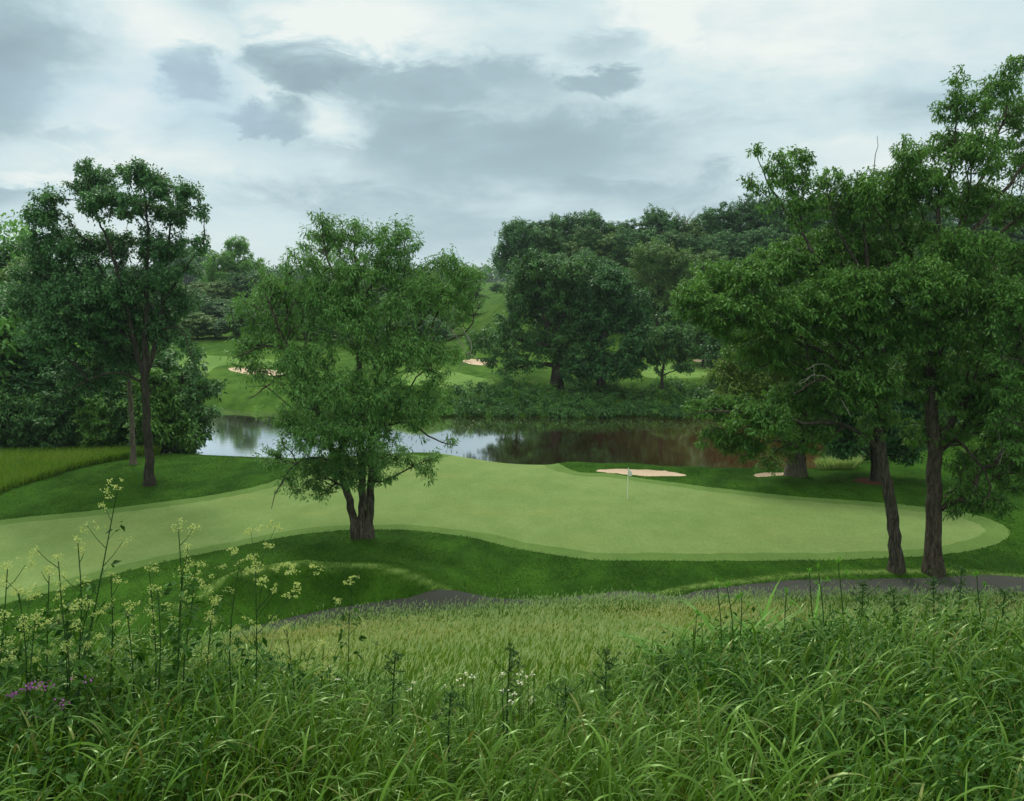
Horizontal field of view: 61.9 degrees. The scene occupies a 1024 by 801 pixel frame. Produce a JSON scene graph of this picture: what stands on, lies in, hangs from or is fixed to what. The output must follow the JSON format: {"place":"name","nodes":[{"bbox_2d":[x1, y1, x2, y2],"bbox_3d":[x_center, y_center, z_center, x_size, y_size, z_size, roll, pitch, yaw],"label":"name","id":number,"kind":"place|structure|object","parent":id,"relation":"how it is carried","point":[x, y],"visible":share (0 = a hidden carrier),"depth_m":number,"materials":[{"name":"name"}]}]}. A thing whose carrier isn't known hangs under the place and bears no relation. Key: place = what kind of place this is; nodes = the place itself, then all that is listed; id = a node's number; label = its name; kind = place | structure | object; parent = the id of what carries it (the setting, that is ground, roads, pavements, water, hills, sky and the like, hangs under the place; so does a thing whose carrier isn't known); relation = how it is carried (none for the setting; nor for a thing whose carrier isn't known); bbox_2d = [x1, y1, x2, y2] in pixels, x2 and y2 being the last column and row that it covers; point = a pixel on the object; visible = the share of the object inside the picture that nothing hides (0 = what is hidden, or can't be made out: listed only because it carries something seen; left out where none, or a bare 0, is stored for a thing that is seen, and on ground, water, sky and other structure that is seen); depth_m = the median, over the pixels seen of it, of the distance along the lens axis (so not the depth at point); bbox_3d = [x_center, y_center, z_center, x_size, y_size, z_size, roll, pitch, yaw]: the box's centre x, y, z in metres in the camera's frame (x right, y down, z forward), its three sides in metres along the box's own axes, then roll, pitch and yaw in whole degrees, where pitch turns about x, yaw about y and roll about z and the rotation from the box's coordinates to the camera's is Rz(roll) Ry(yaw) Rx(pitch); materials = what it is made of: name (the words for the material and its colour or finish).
{"place":"outdoors","nodes":[
{"label":"outdoors","id":0,"kind":"place"},
{"bbox_2d":[0,443,161,492],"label":"rough grass","id":1,"kind":"structure","parent":0,"point":[20,466],"depth_m":69.17,"materials":[{"name":"green plant"}]},
{"bbox_2d":[195,409,825,468],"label":"pond water","id":2,"kind":"structure","parent":0,"point":[546,440],"depth_m":94.82,"materials":[{"name":"grey liquid"}]},
{"bbox_2d":[0,431,1023,662],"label":"lawn","id":3,"kind":"structure","parent":0,"point":[390,580],"depth_m":45.52,"materials":[{"name":"green plant"}]},
{"bbox_2d":[0,388,38,450],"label":"shrub","id":4,"kind":"object","parent":3,"relation":"on","point":[8,402],"visible":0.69,"depth_m":75.77,"materials":[{"name":"green plant"}]},
{"bbox_2d":[0,281,53,379],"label":"leafy tree","id":5,"kind":"object","parent":3,"relation":"on","point":[6,316],"visible":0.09,"depth_m":81.21,"materials":[{"name":"green plant"}]},
{"bbox_2d":[0,337,58,409],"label":"broad tree","id":6,"kind":"object","parent":3,"relation":"on","point":[8,364],"visible":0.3,"depth_m":78.73,"materials":[{"name":"green plant"}]},
{"bbox_2d":[6,350,61,404],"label":"leafy tree","id":7,"kind":"object","parent":3,"relation":"on","point":[27,383],"visible":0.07,"depth_m":78.63,"materials":[{"name":"green plant"}]},
{"bbox_2d":[0,276,73,397],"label":"bright tree","id":8,"kind":"object","parent":3,"relation":"on","point":[7,324],"visible":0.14,"depth_m":79.19,"materials":[{"name":"green plant"}]},
{"bbox_2d":[10,389,80,449],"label":"shrub","id":9,"kind":"object","parent":3,"relation":"on","point":[51,405],"visible":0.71,"depth_m":75.76,"materials":[{"name":"green plant"}]},
{"bbox_2d":[6,350,119,442],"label":"broad tree","id":10,"kind":"object","parent":3,"relation":"on","point":[54,389],"visible":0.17,"depth_m":77.72,"materials":[{"name":"green plant"}]},
{"bbox_2d":[51,395,90,448],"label":"shrub","id":11,"kind":"object","parent":3,"relation":"on","point":[68,417],"visible":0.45,"depth_m":76.55,"materials":[{"name":"green plant"}]},
{"bbox_2d":[72,391,122,448],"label":"leafy shrub","id":12,"kind":"object","parent":3,"relation":"on","point":[93,436],"visible":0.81,"depth_m":76.16,"materials":[{"name":"green plant"}]},
{"bbox_2d":[0,155,211,486],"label":"tall tree","id":13,"kind":"object","parent":3,"relation":"on","point":[112,317],"visible":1,"depth_m":60.04,"materials":[{"name":"green plant"}]},
{"bbox_2d":[95,395,136,447],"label":"shrub","id":14,"kind":"object","parent":3,"relation":"on","point":[119,421],"visible":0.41,"depth_m":76.39,"materials":[{"name":"green plant"}]},
{"bbox_2d":[74,275,161,464],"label":"slim tree","id":15,"kind":"object","parent":3,"relation":"on","point":[133,460],"visible":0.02,"depth_m":69.38,"materials":[{"name":"brown plant"}]},
{"bbox_2d":[98,385,180,446],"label":"shrub","id":16,"kind":"object","parent":3,"relation":"on","point":[118,436],"visible":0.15,"depth_m":77.06,"materials":[{"name":"green plant"}]},
{"bbox_2d":[113,366,204,453],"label":"leafy shrub","id":17,"kind":"object","parent":3,"relation":"on","point":[161,411],"visible":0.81,"depth_m":77.03,"materials":[{"name":"green plant"}]},
{"bbox_2d":[94,347,229,453],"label":"shrub","id":18,"kind":"object","parent":3,"relation":"on","point":[208,388],"visible":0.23,"depth_m":80.10,"materials":[{"name":"green plant"}]},
{"bbox_2d":[127,384,219,454],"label":"shrub","id":19,"kind":"object","parent":3,"relation":"on","point":[189,406],"visible":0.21,"depth_m":79.81,"materials":[{"name":"green plant"}]},
{"bbox_2d":[216,207,495,539],"bbox_3d":[-8.673,-0.960,46.262,15.757,18.916,8.941,0,8,0],"label":"three stemmed tree","id":20,"kind":"object","parent":3,"relation":"on","point":[353,424],"visible":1,"depth_m":45.85,"materials":[{"name":"green plant"}]},
{"bbox_2d":[0,456,984,596],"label":"putting green","id":21,"kind":"object","parent":3,"relation":"on","point":[538,504],"visible":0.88,"depth_m":53.95,"materials":[{"name":"green plant"}]},
{"bbox_2d":[0,453,1010,604],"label":"green collar","id":22,"kind":"object","parent":3,"relation":"on","point":[994,533],"visible":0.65,"depth_m":49.78,"materials":[{"name":"green plant"}]},
{"bbox_2d":[597,469,685,475],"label":"sand bunker","id":23,"kind":"object","parent":3,"relation":"on","point":[646,472],"visible":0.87,"depth_m":69.41},
{"bbox_2d":[697,320,860,477],"bbox_3d":[21.567,-0.333,66.850,14.537,13.396,9.692,0,8,0],"label":"old tree","id":24,"kind":"object","parent":3,"relation":"on","point":[745,380],"visible":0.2,"depth_m":64.95,"materials":[{"name":"green plant"}]},
{"bbox_2d":[668,138,919,574],"bbox_3d":[14.156,-1.879,43.383,13.102,22.396,8.098,0,8,0],"label":"leaning tree","id":25,"kind":"object","parent":3,"relation":"on","point":[869,380],"visible":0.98,"depth_m":42.22,"materials":[{"name":"green plant"}]},
{"bbox_2d":[852,478,893,484],"bbox_3d":[27.627,6.133,65.141,3.000,0.181,3.000,8,11,43],"label":"mulch ring","id":26,"kind":"object","parent":3,"relation":"on","point":[864,480],"visible":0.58,"depth_m":64.75,"materials":[{"name":"brown soil"}]},
{"bbox_2d":[810,345,946,480],"bbox_3d":[27.006,1.034,63.342,11.729,11.369,8.151,-5,9,-31],"label":"shade tree","id":27,"kind":"object","parent":26,"relation":"on","point":[894,446],"visible":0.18,"depth_m":63.45,"materials":[{"name":"green plant"}]},
{"bbox_2d":[841,54,1023,577],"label":"tree","id":28,"kind":"object","parent":3,"relation":"on","point":[932,289],"visible":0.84,"depth_m":41.69,"materials":[{"name":"green plant"}]},
{"bbox_2d":[0,580,1023,800],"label":"meadow ground","id":29,"kind":"structure","parent":0,"point":[984,780],"depth_m":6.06,"materials":[{"name":"plant"}]},
{"bbox_2d":[0,556,36,799],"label":"flowering weed","id":30,"kind":"object","parent":29,"relation":"on","point":[5,670],"visible":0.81,"depth_m":5.02,"materials":[{"name":"green plant"}]},
{"bbox_2d":[0,574,50,787],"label":"flowering weed","id":31,"kind":"object","parent":29,"relation":"on","point":[38,641],"visible":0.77,"depth_m":5.01,"materials":[{"name":"green plant"}]},
{"bbox_2d":[0,607,63,794],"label":"flowering weed","id":32,"kind":"object","parent":29,"relation":"on","point":[34,667],"visible":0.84,"depth_m":4.95,"materials":[{"name":"green plant"}]},
{"bbox_2d":[18,564,76,786],"bbox_3d":[-2.898,1.810,5.282,0.491,1.661,0.311,0,8,0],"label":"flowering weed","id":33,"kind":"object","parent":29,"relation":"on","point":[22,667],"visible":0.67,"depth_m":5.20,"materials":[{"name":"green plant"}]},
{"bbox_2d":[26,545,98,755],"bbox_3d":[-2.718,1.738,5.204,0.372,1.819,0.308,0,8,0],"label":"flowering weed","id":34,"kind":"object","parent":29,"relation":"on","point":[81,662],"visible":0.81,"depth_m":5.11,"materials":[{"name":"green plant"}]},
{"bbox_2d":[32,639,94,769],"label":"flowering weed","id":35,"kind":"object","parent":29,"relation":"on","point":[51,705],"visible":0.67,"depth_m":5.19,"materials":[{"name":"green plant"}]},
{"bbox_2d":[51,535,103,763],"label":"flowering weed","id":36,"kind":"object","parent":29,"relation":"on","point":[67,625],"visible":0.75,"depth_m":5.28,"materials":[{"name":"green plant"}]},
{"bbox_2d":[48,594,106,795],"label":"flowering weed","id":37,"kind":"object","parent":29,"relation":"on","point":[89,651],"visible":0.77,"depth_m":5.24,"materials":[{"name":"green plant"}]},
{"bbox_2d":[38,478,132,779],"bbox_3d":[-2.762,1.579,5.451,0.728,2.214,0.320,-1,8,-6],"label":"flowering weed","id":38,"kind":"object","parent":29,"relation":"on","point":[92,585],"visible":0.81,"depth_m":5.43,"materials":[{"name":"green plant"}]},
{"bbox_2d":[80,570,134,773],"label":"flowering weed","id":39,"kind":"object","parent":29,"relation":"on","point":[114,634],"visible":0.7,"depth_m":5.53,"materials":[{"name":"green plant"}]},
{"bbox_2d":[103,600,156,794],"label":"flowering weed","id":40,"kind":"object","parent":29,"relation":"on","point":[141,658],"visible":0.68,"depth_m":5.58,"materials":[{"name":"green plant"}]},
{"bbox_2d":[130,584,182,778],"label":"flowering weed","id":41,"kind":"object","parent":29,"relation":"on","point":[169,669],"visible":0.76,"depth_m":5.46,"materials":[{"name":"green plant"}]},
{"bbox_2d":[139,562,174,726],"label":"flowering weed","id":42,"kind":"object","parent":29,"relation":"on","point":[154,638],"visible":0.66,"depth_m":5.88,"materials":[{"name":"green plant"}]},
{"bbox_2d":[153,543,198,717],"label":"flowering weed","id":43,"kind":"object","parent":29,"relation":"on","point":[162,608],"visible":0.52,"depth_m":5.63,"materials":[{"name":"green plant"}]},
{"bbox_2d":[157,517,204,784],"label":"flowering weed","id":44,"kind":"object","parent":29,"relation":"on","point":[188,591],"visible":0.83,"depth_m":5.41,"materials":[{"name":"green plant"}]},
{"bbox_2d":[161,558,213,708],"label":"flowering weed","id":45,"kind":"object","parent":29,"relation":"on","point":[188,679],"visible":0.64,"depth_m":5.67,"materials":[{"name":"green plant"}]},
{"bbox_2d":[182,595,230,784],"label":"flowering weed","id":46,"kind":"object","parent":29,"relation":"on","point":[194,643],"visible":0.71,"depth_m":5.91,"materials":[{"name":"green plant"}]},
{"bbox_2d":[207,558,249,760],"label":"flowering weed","id":47,"kind":"object","parent":29,"relation":"on","point":[219,610],"visible":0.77,"depth_m":6.05,"materials":[{"name":"green plant"}]},
{"bbox_2d":[191,520,323,729],"bbox_3d":[-1.813,1.931,6.291,0.746,2.039,0.678,2,8,17],"label":"flowering weed","id":48,"kind":"object","parent":29,"relation":"on","point":[257,645],"visible":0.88,"depth_m":6.30,"materials":[{"name":"green plant"}]},
{"bbox_2d":[268,614,317,764],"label":"flowering weed","id":49,"kind":"object","parent":29,"relation":"on","point":[283,666],"visible":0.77,"depth_m":6.53,"materials":[{"name":"green plant"}]},
{"bbox_2d":[331,575,366,744],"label":"flowering weed","id":50,"kind":"object","parent":29,"relation":"on","point":[359,619],"visible":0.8,"depth_m":7.90,"materials":[{"name":"green plant"}]},
{"bbox_2d":[373,641,408,756],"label":"thistle plant","id":51,"kind":"object","parent":29,"relation":"on","point":[398,656],"visible":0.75,"depth_m":6.32,"materials":[{"name":"green plant"}]},
{"bbox_2d":[431,683,464,800],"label":"thistle plant","id":52,"kind":"object","parent":29,"relation":"on","point":[451,693],"visible":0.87,"depth_m":5.55,"materials":[{"name":"green plant"}]},
{"bbox_2d":[493,641,525,778],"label":"thistle plant","id":53,"kind":"object","parent":29,"relation":"on","point":[513,651],"visible":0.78,"depth_m":6.57,"materials":[{"name":"green plant"}]},
{"bbox_2d":[0,583,1023,800],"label":"tall grass","id":54,"kind":"structure","parent":29,"relation":"on","point":[666,781],"depth_m":5.27,"materials":[{"name":"green plant"}]},
{"bbox_2d":[0,594,1023,800],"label":"weed foliage","id":55,"kind":"object","parent":29,"relation":"on","point":[709,673],"visible":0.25,"depth_m":5.22,"materials":[{"name":"green plant"}]},
{"bbox_2d":[546,677,586,798],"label":"thistle plant","id":56,"kind":"object","parent":29,"relation":"on","point":[559,704],"visible":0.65,"depth_m":5.94,"materials":[{"name":"green plant"}]},
{"bbox_2d":[589,648,621,756],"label":"thistle plant","id":57,"kind":"object","parent":29,"relation":"on","point":[606,662],"visible":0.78,"depth_m":6.54,"materials":[{"name":"green plant"}]},
{"bbox_2d":[599,620,776,746],"bbox_3d":[1.652,2.510,7.248,2.012,0.947,2.098,0,8,0],"label":"strap leaved plant","id":58,"kind":"object","parent":29,"relation":"on","point":[646,646],"visible":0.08,"depth_m":7.46,"materials":[{"name":"green plant"}]},
{"bbox_2d":[600,600,877,731],"bbox_3d":[1.970,2.323,7.386,2.502,1.159,2.155,0,8,0],"label":"strap leaved plant","id":59,"kind":"object","parent":29,"relation":"on","point":[709,625],"visible":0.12,"depth_m":7.69,"materials":[{"name":"green plant"}]},
{"bbox_2d":[673,578,853,756],"bbox_3d":[2.337,2.343,7.496,2.086,1.020,2.267,0,8,0],"label":"strap leaved plant","id":60,"kind":"object","parent":29,"relation":"on","point":[761,612],"visible":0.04,"depth_m":7.95,"materials":[{"name":"green plant"}]},
{"bbox_2d":[703,578,913,701],"bbox_3d":[2.541,2.362,7.544,2.075,0.952,2.033,0,8,0],"label":"strap leaved plant","id":61,"kind":"object","parent":29,"relation":"on","point":[816,614],"visible":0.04,"depth_m":7.95,"materials":[{"name":"green plant"}]},
{"bbox_2d":[971,271,1023,466],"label":"edge tree","id":62,"kind":"object","parent":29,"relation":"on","point":[1014,333],"visible":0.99,"depth_m":39.48,"materials":[{"name":"green plant"}]},
{"bbox_2d":[0,0,1023,279],"label":"sky","id":63,"kind":"structure","parent":0,"point":[462,118],"materials":[{"name":"grey"}]},
{"bbox_2d":[166,263,1022,417],"bbox_3d":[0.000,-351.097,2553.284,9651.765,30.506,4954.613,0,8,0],"label":"terrain","id":64,"kind":"structure","parent":0,"point":[235,398],"depth_m":130.78,"materials":[{"name":"green plant"}]},
{"bbox_2d":[0,202,40,284],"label":"bright tree","id":65,"kind":"object","parent":64,"relation":"on","point":[22,231],"visible":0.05,"depth_m":100.48,"materials":[{"name":"green plant"}]},
{"bbox_2d":[177,310,218,338],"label":"pale tree","id":66,"kind":"object","parent":64,"relation":"on","point":[195,320],"visible":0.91,"depth_m":165.62,"materials":[{"name":"green plant"}]},
{"bbox_2d":[174,295,225,319],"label":"broad tree","id":67,"kind":"object","parent":64,"relation":"on","point":[209,311],"visible":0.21,"depth_m":185.04,"materials":[{"name":"green plant"}]},
{"bbox_2d":[195,319,233,337],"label":"leafy tree","id":68,"kind":"object","parent":64,"relation":"on","point":[218,328],"visible":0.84,"depth_m":166.83,"materials":[{"name":"green plant"}]},
{"bbox_2d":[201,280,240,304],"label":"pale tree","id":69,"kind":"object","parent":64,"relation":"on","point":[217,292],"visible":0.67,"depth_m":212.10,"materials":[{"name":"green plant"}]},
{"bbox_2d":[199,234,268,288],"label":"light tree","id":70,"kind":"object","parent":64,"relation":"on","point":[227,261],"visible":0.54,"depth_m":225.74,"materials":[{"name":"green plant"}]},
{"bbox_2d":[215,271,259,300],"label":"broad tree","id":71,"kind":"object","parent":64,"relation":"on","point":[239,280],"visible":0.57,"depth_m":214.90,"materials":[{"name":"green plant"}]},
{"bbox_2d":[176,355,318,374],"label":"fairway","id":72,"kind":"structure","parent":64,"relation":"on","point":[213,361],"depth_m":145.62,"materials":[{"name":"green plant"}]},
{"bbox_2d":[66,248,509,284],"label":"woods","id":73,"kind":"object","parent":64,"relation":"on","point":[492,274],"visible":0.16,"depth_m":756.70,"materials":[{"name":"green plant"}]},
{"bbox_2d":[401,370,494,388],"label":"putting green","id":74,"kind":"object","parent":64,"relation":"on","point":[457,378],"visible":0.55,"depth_m":123.50,"materials":[{"name":"green plant"}]},
{"bbox_2d":[253,374,710,416],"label":"bank plants","id":75,"kind":"object","parent":64,"relation":"on","point":[655,399],"visible":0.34,"depth_m":114.48,"materials":[{"name":"green plant"}]},
{"bbox_2d":[488,215,544,282],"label":"ridge tree","id":76,"kind":"object","parent":64,"relation":"on","point":[517,237],"visible":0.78,"depth_m":185.94,"materials":[{"name":"green plant"}]},
{"bbox_2d":[463,246,603,389],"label":"oak tree","id":77,"kind":"object","parent":64,"relation":"on","point":[537,290],"visible":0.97,"depth_m":118.35,"materials":[{"name":"green plant"}]},
{"bbox_2d":[537,228,570,258],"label":"upright tree","id":78,"kind":"object","parent":64,"relation":"on","point":[551,242],"visible":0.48,"depth_m":186.46,"materials":[{"name":"green plant"}]},
{"bbox_2d":[536,212,577,250],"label":"leafy tree","id":79,"kind":"object","parent":64,"relation":"on","point":[554,222],"visible":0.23,"depth_m":201.22,"materials":[{"name":"green plant"}]},
{"bbox_2d":[569,224,606,257],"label":"upright tree","id":80,"kind":"object","parent":64,"relation":"on","point":[591,234],"visible":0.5,"depth_m":189.96,"materials":[{"name":"green plant"}]},
{"bbox_2d":[565,208,613,242],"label":"leafy tree","id":81,"kind":"object","parent":64,"relation":"on","point":[593,219],"visible":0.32,"depth_m":198.61,"materials":[{"name":"green plant"}]},
{"bbox_2d":[556,263,655,391],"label":"maple tree","id":82,"kind":"object","parent":64,"relation":"on","point":[616,285],"visible":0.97,"depth_m":116.11,"materials":[{"name":"green plant"}]},
{"bbox_2d":[449,376,766,418],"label":"bank scrub","id":83,"kind":"object","parent":64,"relation":"on","point":[603,412],"visible":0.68,"depth_m":113.50,"materials":[{"name":"green plant"}]},
{"bbox_2d":[592,231,632,267],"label":"pale tree","id":84,"kind":"object","parent":64,"relation":"on","point":[606,243],"visible":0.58,"depth_m":187.93,"materials":[{"name":"green plant"}]},
{"bbox_2d":[603,225,645,272],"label":"leafy tree","id":85,"kind":"object","parent":64,"relation":"on","point":[629,238],"visible":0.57,"depth_m":186.82,"materials":[{"name":"green plant"}]},
{"bbox_2d":[636,203,676,237],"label":"leafy tree","id":86,"kind":"object","parent":64,"relation":"on","point":[652,219],"visible":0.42,"depth_m":199.27,"materials":[{"name":"green plant"}]},
{"bbox_2d":[622,236,700,336],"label":"round tree","id":87,"kind":"object","parent":64,"relation":"on","point":[670,268],"visible":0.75,"depth_m":156.53,"materials":[{"name":"green plant"}]},
{"bbox_2d":[643,308,701,394],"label":"young tree","id":88,"kind":"object","parent":64,"relation":"on","point":[671,336],"visible":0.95,"depth_m":113.10,"materials":[{"name":"green plant"}]},
{"bbox_2d":[641,362,709,377],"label":"fairway","id":89,"kind":"structure","parent":64,"relation":"on","point":[650,373],"depth_m":133.67,"materials":[{"name":"green plant"}]},
{"bbox_2d":[687,205,734,239],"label":"leafy tree","id":90,"kind":"object","parent":64,"relation":"on","point":[705,216],"visible":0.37,"depth_m":200.41,"materials":[{"name":"green plant"}]},
{"bbox_2d":[693,233,728,264],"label":"leafy tree","id":91,"kind":"object","parent":64,"relation":"on","point":[713,244],"visible":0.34,"depth_m":188.33,"materials":[{"name":"green plant"}]},
{"bbox_2d":[690,246,732,293],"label":"pale tree","id":92,"kind":"object","parent":64,"relation":"on","point":[712,255],"visible":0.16,"depth_m":172.58,"materials":[{"name":"green plant"}]},
{"bbox_2d":[709,228,744,264],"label":"leafy tree","id":93,"kind":"object","parent":64,"relation":"on","point":[729,242],"visible":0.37,"depth_m":191.09,"materials":[{"name":"green plant"}]},
{"bbox_2d":[706,201,754,255],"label":"broad tree","id":94,"kind":"object","parent":64,"relation":"on","point":[729,215],"visible":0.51,"depth_m":199.08,"materials":[{"name":"green plant"}]},
{"bbox_2d":[699,288,771,388],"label":"dark tree","id":95,"kind":"object","parent":64,"relation":"on","point":[712,345],"visible":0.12,"depth_m":116.16,"materials":[{"name":"green plant"}]},
{"bbox_2d":[729,226,773,262],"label":"leafy tree","id":96,"kind":"object","parent":64,"relation":"on","point":[748,240],"visible":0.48,"depth_m":188.19,"materials":[{"name":"green plant"}]},
{"bbox_2d":[731,193,782,257],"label":"broad tree","id":97,"kind":"object","parent":64,"relation":"on","point":[754,215],"visible":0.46,"depth_m":200.07,"materials":[{"name":"green plant"}]},
{"bbox_2d":[743,193,799,236],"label":"leafy tree","id":98,"kind":"object","parent":64,"relation":"on","point":[777,221],"visible":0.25,"depth_m":201.02,"materials":[{"name":"green plant"}]},
{"bbox_2d":[220,575,1023,642],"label":"path","id":99,"kind":"structure","parent":0,"point":[440,596],"depth_m":42.48,"materials":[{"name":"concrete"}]},
{"bbox_2d":[810,455,865,469],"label":"plume grass","id":100,"kind":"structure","parent":0,"point":[832,463],"depth_m":70.13,"materials":[{"name":"green plant"}]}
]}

